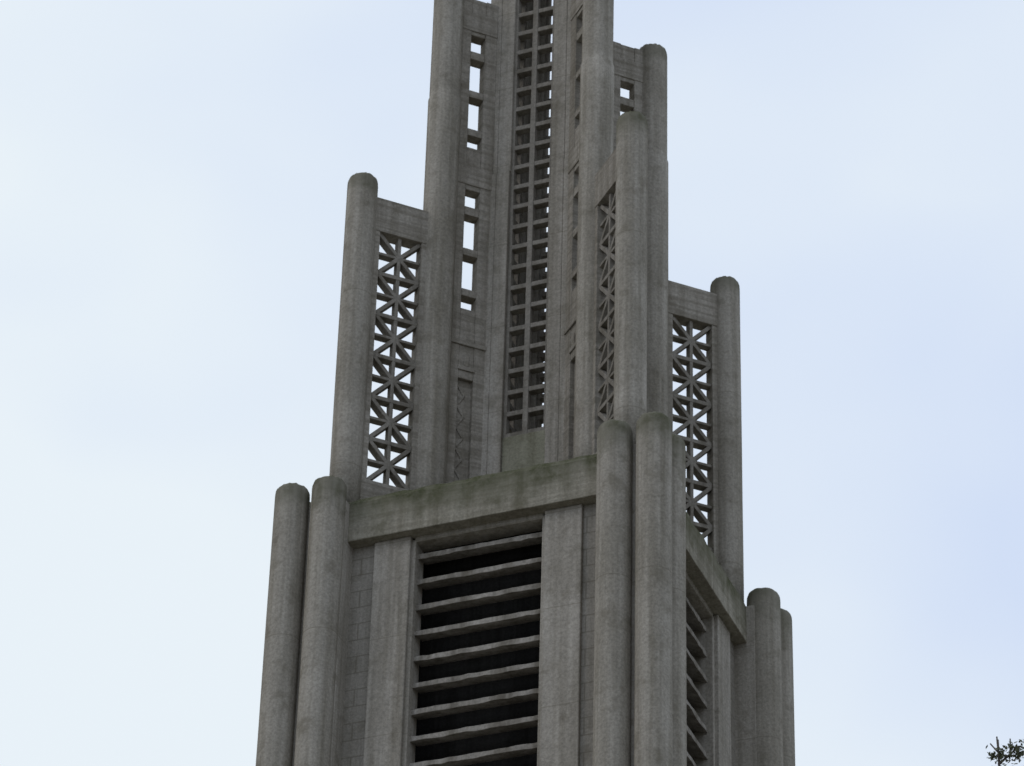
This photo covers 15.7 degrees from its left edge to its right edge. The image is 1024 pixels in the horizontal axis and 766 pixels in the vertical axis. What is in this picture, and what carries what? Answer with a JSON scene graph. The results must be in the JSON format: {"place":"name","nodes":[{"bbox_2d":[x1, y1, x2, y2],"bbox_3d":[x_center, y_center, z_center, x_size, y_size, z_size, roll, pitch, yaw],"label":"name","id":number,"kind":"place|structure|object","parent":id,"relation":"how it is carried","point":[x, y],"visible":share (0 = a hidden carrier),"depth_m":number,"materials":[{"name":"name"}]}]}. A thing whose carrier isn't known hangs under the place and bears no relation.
{"place":"outdoors","nodes":[
{"label":"outdoors","id":0,"kind":"place"},
{"bbox_2d":[415,531,541,765],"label":"belfry floor and roof slab","id":1,"kind":"structure","parent":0,"point":[480,716],"depth_m":65.87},
{"bbox_2d":[0,0,1023,765],"label":"sky","id":2,"kind":"structure","parent":0,"point":[175,175],"materials":[{"name":"blue"}]},
{"bbox_2d":[481,0,571,474],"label":"shaft pilasters","id":3,"kind":"object","parent":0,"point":[494,369],"visible":0.28,"depth_m":72.68,"materials":[{"name":"grey concrete"}]},
{"bbox_2d":[501,430,544,471],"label":"shaft blocks","id":4,"kind":"structure","parent":3,"relation":"attached to","point":[523,450],"depth_m":69.58,"materials":[{"name":"grey concrete"}]},
{"bbox_2d":[503,0,554,437],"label":"shaft grid","id":5,"kind":"object","parent":3,"relation":"attached to","point":[530,286],"visible":0.46,"depth_m":73.13,"materials":[{"name":"grey concrete"}]},
{"bbox_2d":[986,736,1023,765],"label":"deciduous tree","id":6,"kind":"object","parent":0,"point":[1003,757],"visible":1,"depth_m":39.47,"materials":[{"name":"green plant"}]},
{"bbox_3d":[-0.399,34.568,47.565,8.800,1.000,8.800,-11,-37,18],"label":"plinth","id":7,"kind":"object","parent":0,"visible":0},
{"bbox_2d":[292,444,756,765],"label":"corner piers","id":8,"kind":"structure","parent":7,"relation":"on","point":[745,706],"depth_m":66.66,"materials":[{"name":"concrete"}]},
{"bbox_2d":[256,411,794,765],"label":"corner columns","id":9,"kind":"structure","parent":7,"relation":"on","point":[660,714],"depth_m":64.70,"materials":[{"name":"concrete"}]},
{"bbox_2d":[341,503,734,765],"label":"block panels","id":10,"kind":"object","parent":7,"relation":"on","point":[357,664],"visible":0.24,"depth_m":65.25,"materials":[{"name":"concrete"}]},
{"bbox_2d":[363,504,730,765],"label":"belfry pilasters","id":11,"kind":"object","parent":7,"relation":"on","point":[392,694],"visible":0.52,"depth_m":65.35,"materials":[{"name":"grey concrete"}]},
{"bbox_2d":[348,454,746,644],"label":"lintel band","id":12,"kind":"object","parent":11,"relation":"on","point":[487,499],"visible":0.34,"depth_m":66.61,"materials":[{"name":"concrete"}]},
{"bbox_2d":[329,111,743,601],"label":"buttress columns","id":13,"kind":"structure","parent":12,"relation":"on","point":[630,361],"depth_m":69.91,"materials":[{"name":"concrete"}]},
{"bbox_2d":[360,0,718,562],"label":"wing walls","id":14,"kind":"structure","parent":12,"relation":"on","point":[406,224],"depth_m":72.00,"materials":[{"name":"grey concrete"}]},
{"bbox_2d":[367,191,711,550],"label":"wing lattice","id":15,"kind":"object","parent":14,"relation":"in","point":[390,381],"visible":0.6,"depth_m":70.64,"materials":[{"name":"grey concrete"}]},
{"bbox_2d":[415,0,667,488],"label":"columns","id":16,"kind":"structure","parent":14,"relation":"attached to","point":[596,128],"depth_m":72.53,"materials":[{"name":"concrete"}]},
{"bbox_2d":[409,532,707,765],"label":"louvre slats","id":17,"kind":"object","parent":11,"relation":"attached to","point":[695,698],"visible":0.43,"depth_m":65.40,"materials":[{"name":"concrete"}]}
]}

